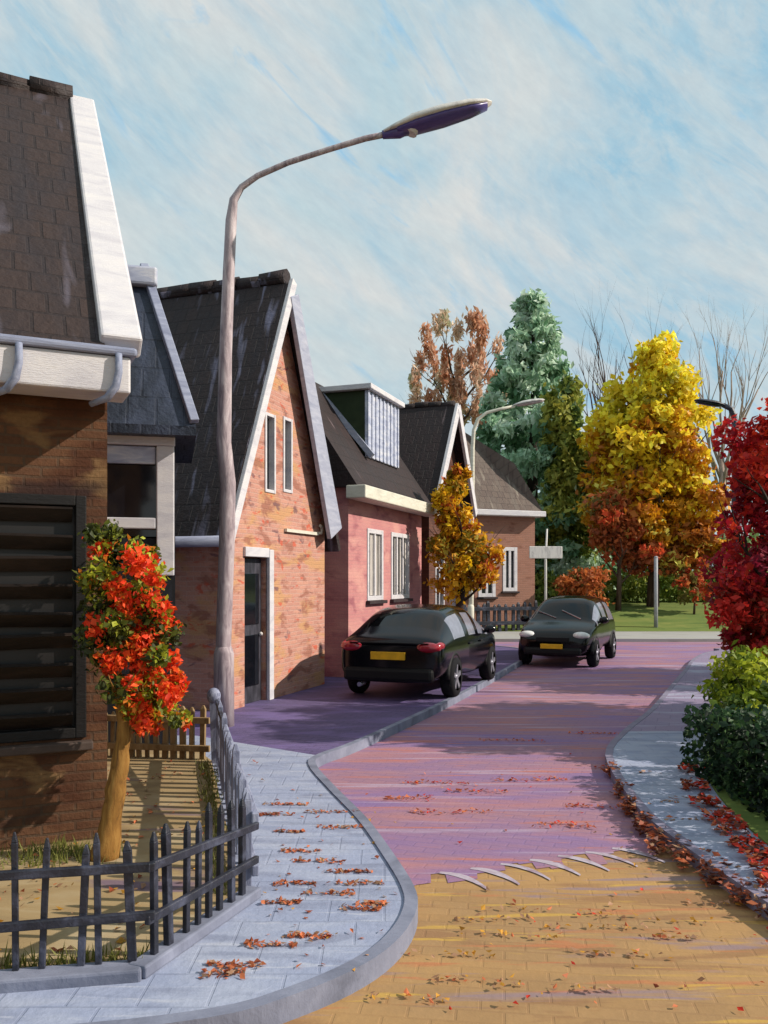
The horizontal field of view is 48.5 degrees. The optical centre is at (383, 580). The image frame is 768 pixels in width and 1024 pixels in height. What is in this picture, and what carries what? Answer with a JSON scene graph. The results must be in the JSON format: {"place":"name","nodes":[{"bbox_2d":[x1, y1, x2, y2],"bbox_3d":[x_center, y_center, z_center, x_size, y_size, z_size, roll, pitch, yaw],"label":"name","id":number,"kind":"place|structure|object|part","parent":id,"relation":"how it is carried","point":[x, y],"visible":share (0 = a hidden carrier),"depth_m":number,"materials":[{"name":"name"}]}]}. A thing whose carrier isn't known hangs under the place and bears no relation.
{"place":"outdoors","nodes":[
{"label":"outdoors","id":0,"kind":"place"},
{"bbox_2d":[0,749,237,968],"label":"garden path","id":1,"kind":"structure","parent":0,"point":[65,895],"depth_m":5.20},
{"bbox_2d":[70,519,192,861],"bbox_3d":[-1.636,0.717,5.532,0.796,2.238,0.642,0,0,0],"label":"berry tree","id":2,"kind":"object","parent":1,"relation":"on","point":[145,622],"visible":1,"depth_m":5.43,"materials":[{"name":"red plant"}]},
{"bbox_2d":[0,759,263,959],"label":"fallen leaves","id":3,"kind":"object","parent":1,"relation":"on","point":[121,939],"visible":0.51,"depth_m":5.00,"materials":[{"name":"plant"}]},
{"bbox_2d":[107,705,209,759],"bbox_3d":[-2.388,1.527,8.633,1.326,0.548,0.081,0,0,9],"label":"picket fence","id":4,"kind":"object","parent":1,"relation":"on","point":[165,747],"visible":0.39,"depth_m":8.58,"materials":[{"name":"brown wood"}]},
{"bbox_2d":[0,755,237,968],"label":"grass","id":5,"kind":"structure","parent":0,"point":[55,857],"depth_m":5.44,"materials":[{"name":"green plant"}]},
{"bbox_2d":[0,735,403,1023],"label":"pavement","id":6,"kind":"structure","parent":0,"point":[176,985],"depth_m":4.50,"materials":[{"name":"grey concrete"}]},
{"bbox_2d":[0,72,141,850],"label":"brick cottage","id":7,"kind":"structure","parent":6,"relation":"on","point":[70,341],"depth_m":5.82,"materials":[{"name":"brown brick"}]},
{"bbox_2d":[0,493,92,756],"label":"window","id":8,"kind":"structure","parent":7,"relation":"in","point":[43,689],"depth_m":5.78,"materials":[{"name":"wood"}]},
{"bbox_2d":[0,832,154,993],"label":"railing fence","id":9,"kind":"object","parent":6,"relation":"on","point":[80,973],"visible":0.99,"depth_m":3.83,"materials":[{"name":"grey wood"}]},
{"bbox_2d":[107,263,198,743],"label":"slate roofed house","id":10,"kind":"structure","parent":6,"relation":"on","point":[152,418],"depth_m":9.32,"materials":[{"name":"tile"}]},
{"bbox_2d":[107,435,174,575],"bbox_3d":[-2.786,-0.825,9.284,1.000,1.550,0.150,0,0,-14],"label":"window","id":11,"kind":"structure","parent":10,"relation":"in","point":[140,469],"depth_m":9.32,"materials":[{"name":"white paint"}]},
{"bbox_2d":[129,799,260,978],"bbox_3d":[-0.930,1.475,4.360,0.100,0.652,1.070,0,0,21],"label":"railing fence","id":12,"kind":"object","parent":6,"relation":"on","point":[172,945],"visible":0.99,"depth_m":4.31,"materials":[{"name":"grey wood"}]},
{"bbox_2d":[207,688,258,885],"bbox_3d":[-1.196,1.431,6.683,0.166,0.742,3.742,0,0,-15],"label":"picket fence","id":13,"kind":"object","parent":6,"relation":"on","point":[225,755],"visible":0.9,"depth_m":6.28,"materials":[{"name":"grey wood"}]},
{"bbox_2d":[198,789,388,978],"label":"fallen leaves","id":14,"kind":"object","parent":6,"relation":"on","point":[229,971],"visible":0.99,"depth_m":4.74,"materials":[{"name":"brown plant"}]},
{"bbox_2d":[156,269,341,710],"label":"gabled brick house","id":15,"kind":"structure","parent":0,"point":[288,526],"depth_m":12.90,"materials":[{"name":"brick"}]},
{"bbox_2d":[243,547,273,703],"bbox_3d":[-1.897,0.660,12.551,0.190,2.280,0.860,0,0,20],"label":"door","id":16,"kind":"structure","parent":15,"relation":"in","point":[253,633],"depth_m":12.66,"materials":[{"name":"grey paint"}]},
{"bbox_2d":[264,412,275,493],"bbox_3d":[-1.762,-1.920,12.907,0.116,1.200,0.340,0,0,20],"label":"window","id":17,"kind":"structure","parent":15,"relation":"in","point":[270,419],"depth_m":13.01,"materials":[{"name":"white paint"}]},
{"bbox_2d":[283,416,292,493],"bbox_3d":[-1.559,-1.970,13.460,0.116,1.180,0.320,0,0,20],"label":"window","id":18,"kind":"structure","parent":15,"relation":"in","point":[287,422],"depth_m":13.56,"materials":[{"name":"white paint"}]},
{"bbox_2d":[176,646,518,754],"bbox_3d":[-2.713,1.850,16.551,12.577,0.100,15.549,0,0,0],"label":"parking bay","id":19,"kind":"object","parent":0,"point":[332,713],"visible":0.22,"depth_m":11.62,"materials":[{"name":"purple brick"}]},
{"bbox_2d":[214,98,491,726],"bbox_3d":[-0.394,-2.041,10.472,3.430,7.682,0.416,0,0,0],"label":"street lamp","id":20,"kind":"object","parent":19,"relation":"on","point":[430,119],"visible":0.97,"depth_m":10.47,"materials":[{"name":"grey metal"}]},
{"bbox_2d":[341,604,495,696],"bbox_3d":[0.733,1.097,14.531,2.060,1.407,4.080,0,0,20],"label":"car","id":21,"kind":"object","parent":19,"relation":"on","point":[447,645],"visible":1,"depth_m":12.93,"materials":[{"name":"black paint"}]},
{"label":"rear window","id":22,"kind":"part","parent":21,"relation":"part of","materials":[{"name":"black glass"}]},
{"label":"side window","id":23,"kind":"part","parent":21,"relation":"part of","materials":[{"name":"grey glass"}]},
{"bbox_2d":[399,400,477,605],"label":"narrow gable house","id":24,"kind":"structure","parent":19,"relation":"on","point":[433,448],"depth_m":21.56,"materials":[{"name":"brown brick"}]},
{"bbox_2d":[435,559,444,604],"bbox_3d":[1.378,-0.050,21.503,0.082,1.500,0.800,0,0,20],"label":"window","id":25,"kind":"structure","parent":24,"relation":"in","point":[439,599],"depth_m":21.48,"materials":[{"name":"white paint"}]},
{"bbox_2d":[423,463,506,608],"bbox_3d":[1.828,-0.418,19.168,1.965,4.449,1.944,0,0,0],"label":"yellow street tree","id":26,"kind":"object","parent":19,"relation":"on","point":[458,546],"visible":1,"depth_m":19.11,"materials":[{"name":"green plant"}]},
{"bbox_2d":[315,382,439,676],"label":"pink house","id":27,"kind":"structure","parent":0,"point":[372,565],"depth_m":17.31,"materials":[{"name":"brick"}]},
{"bbox_2d":[366,528,387,603],"bbox_3d":[-0.168,-0.275,17.111,0.152,1.490,1.020,0,0,20],"label":"window","id":28,"kind":"structure","parent":27,"relation":"in","point":[374,537],"depth_m":17.09,"materials":[{"name":"white paint"}]},
{"bbox_2d":[390,532,412,602],"bbox_3d":[0.362,-0.275,18.567,0.152,1.490,1.320,0,0,20],"label":"window","id":29,"kind":"structure","parent":27,"relation":"in","point":[399,542],"depth_m":18.67,"materials":[{"name":"white paint"}]},
{"bbox_2d":[0,0,767,565],"label":"sky","id":30,"kind":"structure","parent":0,"point":[621,143],"materials":[{"name":"blue"}]},
{"bbox_2d":[319,642,728,884],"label":"street","id":31,"kind":"structure","parent":0,"point":[551,701],"depth_m":8.53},
{"bbox_2d":[77,645,522,1023],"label":"kerb","id":32,"kind":"structure","parent":31,"relation":"on","point":[305,997],"depth_m":4.02,"materials":[{"name":"concrete"}]},
{"bbox_2d":[440,847,664,889],"bbox_3d":[1.123,1.889,5.622,1.517,0.001,0.405,0,0,-22],"label":"road marking","id":33,"kind":"object","parent":31,"relation":"on","point":[494,872],"visible":1,"depth_m":5.65,"materials":[{"name":"white paint"}]},
{"bbox_2d":[518,595,615,666],"bbox_3d":[4.345,1.126,19.989,2.020,1.524,3.745,0,0,24],"label":"car","id":34,"kind":"object","parent":31,"relation":"on","point":[570,626],"visible":1,"depth_m":18.89,"materials":[{"name":"black paint"}]},
{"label":"side window","id":35,"kind":"part","parent":34,"relation":"part of","materials":[{"name":"grey glass"}]},
{"bbox_2d":[368,731,767,1010],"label":"fallen leaves","id":36,"kind":"object","parent":31,"relation":"on","point":[407,993],"visible":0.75,"depth_m":4.65,"materials":[{"name":"brown plant"}]},
{"bbox_2d":[601,760,767,918],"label":"fallen leaves","id":37,"kind":"object","parent":31,"relation":"on","point":[682,854],"visible":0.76,"depth_m":5.76,"materials":[{"name":"brown plant"}]},
{"bbox_2d":[605,648,767,919],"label":"kerb","id":38,"kind":"structure","parent":31,"relation":"on","point":[669,832],"depth_m":6.15,"materials":[{"name":"grey concrete"}]},
{"bbox_2d":[283,846,767,1023],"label":"side street","id":39,"kind":"structure","parent":0,"point":[732,968],"depth_m":4.31,"materials":[{"name":"brick"}]},
{"bbox_2d":[496,592,741,630],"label":"lawn bank","id":40,"kind":"structure","parent":0,"point":[639,616],"depth_m":31.80,"materials":[{"name":"green plant"}]},
{"bbox_2d":[399,305,507,436],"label":"feathery tree","id":41,"kind":"object","parent":40,"relation":"on","point":[456,389],"visible":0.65,"depth_m":46.15,"materials":[{"name":"brown plant"}]},
{"bbox_2d":[529,529,561,600],"bbox_3d":[5.720,-0.021,30.200,1.200,3.602,0.100,0,0,-6],"label":"street sign","id":42,"kind":"object","parent":40,"relation":"on","point":[545,552],"visible":0.94,"depth_m":30.16,"materials":[{"name":"metal"}]},
{"bbox_2d":[475,287,625,601],"bbox_3d":[6.651,-6.177,39.958,10.136,15.100,9.733,0,0,27],"label":"conifer","id":43,"kind":"object","parent":40,"relation":"on","point":[515,431],"visible":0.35,"depth_m":38.98,"materials":[{"name":"green plant"}]},
{"bbox_2d":[535,370,601,563],"bbox_3d":[8.177,-3.940,37.032,3.679,10.480,2.923,0,0,0],"label":"olive green tree","id":44,"kind":"object","parent":40,"relation":"on","point":[561,479],"visible":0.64,"depth_m":36.54,"materials":[{"name":"green plant"}]},
{"bbox_2d":[548,565,614,605],"bbox_3d":[7.367,0.462,31.595,2.326,2.083,1.972,0,0,0],"label":"rust shrub","id":45,"kind":"object","parent":40,"relation":"on","point":[584,582],"visible":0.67,"depth_m":31.27,"materials":[{"name":"orange plant"}]},
{"bbox_2d":[574,284,682,428],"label":"bare tree","id":46,"kind":"object","parent":40,"relation":"on","point":[600,376],"visible":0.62,"depth_m":42.76,"materials":[{"name":"brown plant"}]},
{"bbox_2d":[582,484,679,610],"bbox_3d":[9.423,-1.282,32.866,3.731,4.975,2.464,0,0,0],"label":"tree","id":47,"kind":"object","parent":40,"relation":"on","point":[619,522],"visible":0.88,"depth_m":32.46,"materials":[{"name":"orange plant"}]},
{"bbox_2d":[538,529,758,595],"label":"garden hedge","id":48,"kind":"object","parent":40,"relation":"on","point":[753,536],"visible":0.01,"depth_m":41.58,"materials":[{"name":"plant"}]},
{"bbox_2d":[535,566,767,602],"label":"garden hedge","id":49,"kind":"object","parent":40,"relation":"on","point":[667,591],"visible":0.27,"depth_m":35.29,"materials":[{"name":"green plant"}]},
{"bbox_2d":[654,556,657,627],"bbox_3d":[9.750,0.465,30.600,0.150,2.670,0.150,0,0,0],"label":"signpost","id":50,"kind":"object","parent":40,"relation":"on","point":[655,591],"visible":0.95,"depth_m":30.54,"materials":[{"name":"grey metal"}]},
{"bbox_2d":[572,330,743,606],"bbox_3d":[10.734,-4.305,34.081,6.532,11.425,5.256,0,0,0],"label":"yellow tree","id":51,"kind":"object","parent":40,"relation":"on","point":[648,447],"visible":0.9,"depth_m":32.81,"materials":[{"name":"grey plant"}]},
{"bbox_2d":[671,557,711,614],"bbox_3d":[11.622,0.193,32.319,1.788,2.219,1.151,0,0,-23],"label":"scarlet shrub","id":52,"kind":"object","parent":40,"relation":"on","point":[688,578],"visible":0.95,"depth_m":32.25,"materials":[{"name":"plant"}]},
{"bbox_2d":[654,297,767,539],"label":"bare tree","id":53,"kind":"object","parent":40,"relation":"on","point":[721,471],"visible":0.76,"depth_m":42.81,"materials":[{"name":"brown plant"}]},
{"bbox_2d":[493,631,751,641],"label":"pavement","id":54,"kind":"structure","parent":0,"point":[645,636],"depth_m":27.32,"materials":[{"name":"grey concrete"}]},
{"bbox_2d":[464,600,537,631],"bbox_3d":[3.364,1.256,29.769,4.554,1.091,0.162,0,0,-16],"label":"picket fence","id":55,"kind":"object","parent":54,"relation":"on","point":[486,609],"visible":0.5,"depth_m":29.96,"materials":[{"name":"brown wood"}]},
{"bbox_2d":[465,433,545,625],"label":"hipped roof house","id":56,"kind":"structure","parent":54,"relation":"on","point":[504,496],"depth_m":31.10,"materials":[{"name":"brown brick"}]},
{"bbox_2d":[477,552,497,598],"bbox_3d":[3.701,-0.215,30.638,0.820,1.770,0.152,0,0,-22],"label":"window","id":57,"kind":"structure","parent":56,"relation":"in","point":[490,592],"depth_m":30.66,"materials":[{"name":"white paint"}]},
{"bbox_2d":[501,547,519,592],"bbox_3d":[4.583,-0.365,30.995,0.720,1.670,0.152,0,0,-22],"label":"window","id":58,"kind":"structure","parent":56,"relation":"in","point":[510,565],"depth_m":31.02,"materials":[{"name":"white paint"}]},
{"bbox_2d":[468,398,544,617],"bbox_3d":[4.143,-2.184,28.983,2.616,7.970,0.340,0,0,0],"label":"street lamp","id":59,"kind":"object","parent":54,"relation":"on","point":[472,465],"visible":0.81,"depth_m":28.94,"materials":[{"name":"grey metal"}]},
{"bbox_2d":[630,648,741,730],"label":"pavement","id":60,"kind":"structure","parent":0,"point":[667,713],"depth_m":12.78,"materials":[{"name":"grey concrete"}]},
{"bbox_2d":[694,399,738,652],"bbox_3d":[5.500,-0.605,14.090,0.762,4.779,0.182,0,0,0],"label":"street lamp","id":61,"kind":"object","parent":60,"relation":"on","point":[715,403],"visible":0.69,"depth_m":14.06,"materials":[{"name":"black metal"}]},
{"bbox_2d":[613,731,767,893],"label":"pavement","id":62,"kind":"structure","parent":0,"point":[657,756],"depth_m":7.31,"materials":[{"name":"grey concrete"}]},
{"bbox_2d":[677,763,767,884],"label":"fallen leaves","id":63,"kind":"object","parent":62,"relation":"on","point":[758,853],"visible":0.91,"depth_m":6.07,"materials":[{"name":"red plant"}]},
{"bbox_2d":[703,674,767,844],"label":"garden lawn","id":64,"kind":"structure","parent":0,"point":[758,824],"depth_m":6.53,"materials":[{"name":"green plant"}]},
{"bbox_2d":[679,703,767,821],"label":"garden hedge","id":65,"kind":"object","parent":64,"relation":"on","point":[739,736],"visible":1,"depth_m":7.20,"materials":[{"name":"green plant"}]},
{"bbox_2d":[691,639,767,734],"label":"shrub","id":66,"kind":"object","parent":64,"relation":"on","point":[735,684],"visible":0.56,"depth_m":8.78,"materials":[{"name":"green plant"}]},
{"bbox_2d":[694,397,767,663],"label":"red tree","id":67,"kind":"object","parent":64,"relation":"on","point":[740,591],"visible":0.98,"depth_m":9.82,"materials":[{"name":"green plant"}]}
]}

